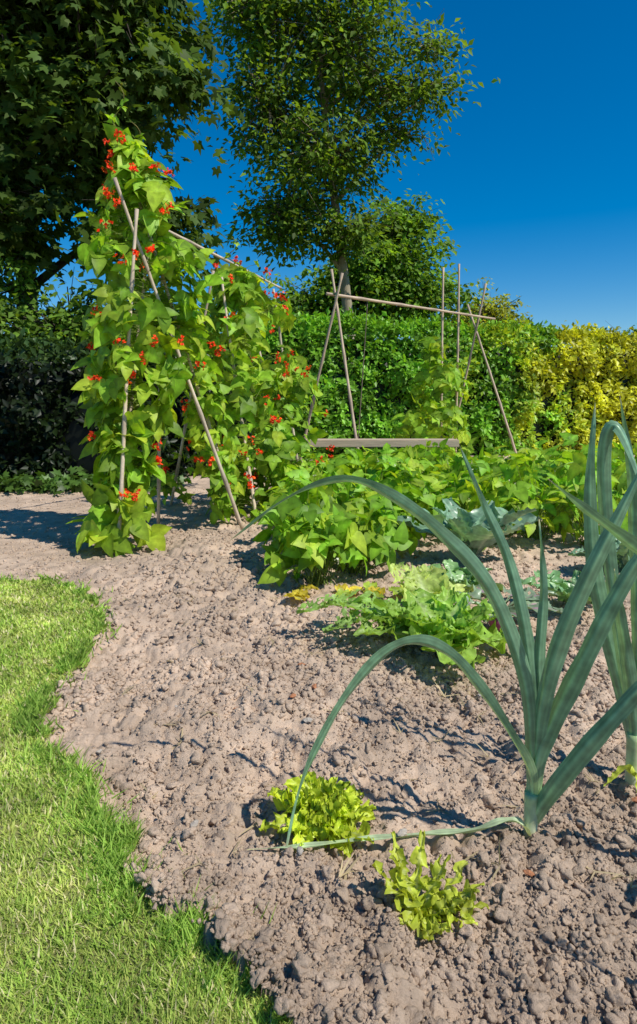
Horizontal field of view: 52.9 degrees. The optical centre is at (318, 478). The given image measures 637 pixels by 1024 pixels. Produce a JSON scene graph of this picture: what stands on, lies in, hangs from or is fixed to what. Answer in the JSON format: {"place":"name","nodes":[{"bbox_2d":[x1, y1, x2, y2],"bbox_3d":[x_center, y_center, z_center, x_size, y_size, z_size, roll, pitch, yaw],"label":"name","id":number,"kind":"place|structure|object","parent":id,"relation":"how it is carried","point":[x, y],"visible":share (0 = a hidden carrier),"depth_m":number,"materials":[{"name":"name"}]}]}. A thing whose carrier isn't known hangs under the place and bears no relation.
{"place":"outdoors","nodes":[
{"label":"outdoors","id":0,"kind":"place"},
{"bbox_2d":[0,570,304,1023],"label":"lawn","id":1,"kind":"structure","parent":0,"point":[88,935],"depth_m":1.12,"materials":[{"name":"plant"}]},
{"bbox_2d":[0,452,636,1023],"bbox_3d":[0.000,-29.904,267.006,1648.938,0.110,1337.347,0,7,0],"label":"ground","id":2,"kind":"structure","parent":0,"point":[98,732],"depth_m":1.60,"materials":[{"name":"soil"}]},
{"bbox_2d":[0,466,189,495],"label":"ivy ground cover","id":3,"kind":"object","parent":2,"relation":"on","point":[59,481],"visible":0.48,"depth_m":6.27,"materials":[{"name":"green plant"}]},
{"bbox_2d":[0,249,222,369],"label":"background tree","id":4,"kind":"object","parent":2,"relation":"on","point":[60,321],"visible":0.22,"depth_m":8.44,"materials":[{"name":"green plant"}]},
{"bbox_2d":[0,0,244,367],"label":"sycamore tree","id":5,"kind":"object","parent":2,"relation":"on","point":[65,65],"visible":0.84,"depth_m":8.28,"materials":[{"name":"green plant"}]},
{"bbox_2d":[0,327,262,487],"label":"dark ivy hedge","id":6,"kind":"object","parent":2,"relation":"on","point":[42,418],"visible":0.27,"depth_m":6.67,"materials":[{"name":"green plant"}]},
{"bbox_2d":[66,81,334,557],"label":"runner bean plants","id":7,"kind":"object","parent":2,"relation":"on","point":[133,166],"visible":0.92,"depth_m":3.88,"materials":[{"name":"green plant"}]},
{"bbox_2d":[113,177,298,529],"bbox_3d":[-0.725,-0.786,4.864,1.159,2.157,2.657,0,7,0],"label":"bean cane frame","id":8,"kind":"object","parent":2,"relation":"on","point":[124,417],"visible":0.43,"depth_m":4.07,"materials":[{"name":"brown wood"}]},
{"bbox_2d":[259,771,375,857],"bbox_3d":[0.000,0.660,1.288,0.237,0.091,0.213,0,7,0],"label":"lettuce plant","id":9,"kind":"object","parent":2,"relation":"on","point":[330,809],"visible":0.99,"depth_m":1.27,"materials":[{"name":"green plant"}]},
{"bbox_2d":[283,581,402,600],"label":"yellowing leaves","id":10,"kind":"object","parent":2,"relation":"on","point":[299,593],"visible":0.69,"depth_m":2.82,"materials":[{"name":"yellow plant"}]},
{"bbox_2d":[192,0,499,338],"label":"ash tree","id":11,"kind":"object","parent":2,"relation":"on","point":[332,47],"visible":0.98,"depth_m":12.94,"materials":[{"name":"green plant"}]},
{"bbox_2d":[76,556,636,876],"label":"stone fragments","id":12,"kind":"object","parent":2,"relation":"on","point":[300,850],"visible":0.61,"depth_m":1.30,"materials":[{"name":"stone"}]},
{"bbox_2d":[262,188,491,341],"bbox_3d":[0.958,-4.406,17.248,7.149,6.741,4.234,0,7,0],"label":"round tree","id":13,"kind":"object","parent":2,"relation":"on","point":[405,270],"visible":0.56,"depth_m":16.36,"materials":[{"name":"green plant"}]},
{"bbox_2d":[122,580,636,898],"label":"straw debris","id":14,"kind":"object","parent":2,"relation":"on","point":[341,874],"visible":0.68,"depth_m":1.38,"materials":[{"name":"brown plant"}]},
{"bbox_2d":[306,439,458,451],"bbox_3d":[0.550,-0.191,7.097,1.950,0.495,0.275,0,7,0],"label":"wooden bench","id":15,"kind":"object","parent":2,"relation":"on","point":[368,443],"visible":0.3,"depth_m":6.94,"materials":[{"name":"brown wood"}]},
{"bbox_2d":[295,562,506,668],"bbox_3d":[0.396,0.473,2.328,0.718,0.197,0.763,6,9,43],"label":"plant","id":16,"kind":"object","parent":2,"relation":"on","point":[431,595],"visible":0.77,"depth_m":2.23,"materials":[{"name":"green plant"}]},
{"bbox_2d":[171,304,636,459],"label":"garden hedge","id":17,"kind":"object","parent":2,"relation":"on","point":[546,390],"visible":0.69,"depth_m":10.70,"materials":[{"name":"green plant"}]},
{"bbox_2d":[299,264,516,459],"bbox_3d":[1.322,-1.561,8.594,3.268,2.847,1.155,-5,8,-39],"label":"bamboo cane frame","id":18,"kind":"object","parent":2,"relation":"on","point":[335,294],"visible":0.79,"depth_m":8.50,"materials":[{"name":"beige wood"}]},
{"bbox_2d":[372,829,488,941],"bbox_3d":[0.186,0.673,1.070,0.151,0.120,0.150,-5,8,-36],"label":"lettuce plant","id":19,"kind":"object","parent":2,"relation":"on","point":[428,909],"visible":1,"depth_m":1.07,"materials":[{"name":"green plant"}]},
{"bbox_2d":[390,336,476,457],"bbox_3d":[1.742,-1.014,8.774,1.442,1.892,1.138,-4,7,-28],"label":"climbing bean plant","id":20,"kind":"object","parent":2,"relation":"on","point":[445,379],"visible":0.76,"depth_m":8.69,"materials":[{"name":"green plant"}]},
{"bbox_2d":[231,442,636,849],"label":"leek plant","id":21,"kind":"object","parent":2,"relation":"on","point":[538,672],"visible":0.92,"depth_m":1.21,"materials":[{"name":"green plant"}]},
{"bbox_2d":[263,455,612,563],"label":"bush bean flowers","id":22,"kind":"object","parent":2,"relation":"on","point":[420,488],"visible":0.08,"depth_m":3.98,"materials":[{"name":"green plant"}]},
{"bbox_2d":[252,432,636,589],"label":"bush bean plants","id":23,"kind":"object","parent":2,"relation":"on","point":[313,528],"visible":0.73,"depth_m":3.84,"materials":[{"name":"green plant"}]},
{"bbox_2d":[419,559,504,589],"bbox_3d":[0.616,0.437,2.835,0.410,0.147,0.255,2,7,20],"label":"broccoli plant","id":24,"kind":"object","parent":2,"relation":"on","point":[456,575],"visible":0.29,"depth_m":2.86,"materials":[{"name":"green plant"}]},
{"bbox_2d":[396,497,541,556],"bbox_3d":[0.833,0.268,3.509,0.712,0.324,0.774,-6,9,-43],"label":"broccoli plant","id":25,"kind":"object","parent":2,"relation":"on","point":[471,530],"visible":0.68,"depth_m":3.35,"materials":[{"name":"green plant"}]},
{"bbox_2d":[444,277,532,344],"bbox_3d":[5.199,-3.730,19.717,4.230,4.819,3.032,0,7,0],"label":"golden tree","id":26,"kind":"object","parent":2,"relation":"on","point":[489,309],"visible":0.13,"depth_m":19.15,"materials":[{"name":"green plant"}]},
{"bbox_2d":[453,584,562,630],"bbox_3d":[0.693,0.498,2.379,0.428,0.149,0.461,5,8,37],"label":"purple kohlrabi plant","id":27,"kind":"object","parent":2,"relation":"on","point":[533,604],"visible":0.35,"depth_m":2.41,"materials":[{"name":"green plant"}]},
{"bbox_2d":[520,569,605,603],"bbox_3d":[1.058,0.461,2.607,0.421,0.151,0.422,0,7,0],"label":"broccoli plant","id":28,"kind":"object","parent":2,"relation":"on","point":[561,588],"visible":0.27,"depth_m":2.66,"materials":[{"name":"green plant"}]},
{"bbox_2d":[548,479,636,553],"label":"leek plant","id":29,"kind":"object","parent":2,"relation":"on","point":[625,538],"visible":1,"depth_m":1.01,"materials":[{"name":"green plant"}]},
{"bbox_2d":[568,535,629,572],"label":"broccoli plant","id":30,"kind":"object","parent":2,"relation":"on","point":[622,552],"visible":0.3,"depth_m":3.11,"materials":[{"name":"green plant"}]},
{"bbox_2d":[584,398,636,792],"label":"leek plant","id":31,"kind":"object","parent":2,"relation":"on","point":[619,651],"visible":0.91,"depth_m":1.42,"materials":[{"name":"green plant"}]},
{"bbox_2d":[602,322,636,351],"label":"garden tree","id":32,"kind":"object","parent":2,"relation":"on","point":[628,330],"visible":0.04,"depth_m":18.82,"materials":[{"name":"green plant"}]},
{"bbox_2d":[0,0,636,347],"label":"sky","id":33,"kind":"structure","parent":0,"point":[537,187],"materials":[{"name":"blue"}]}
]}

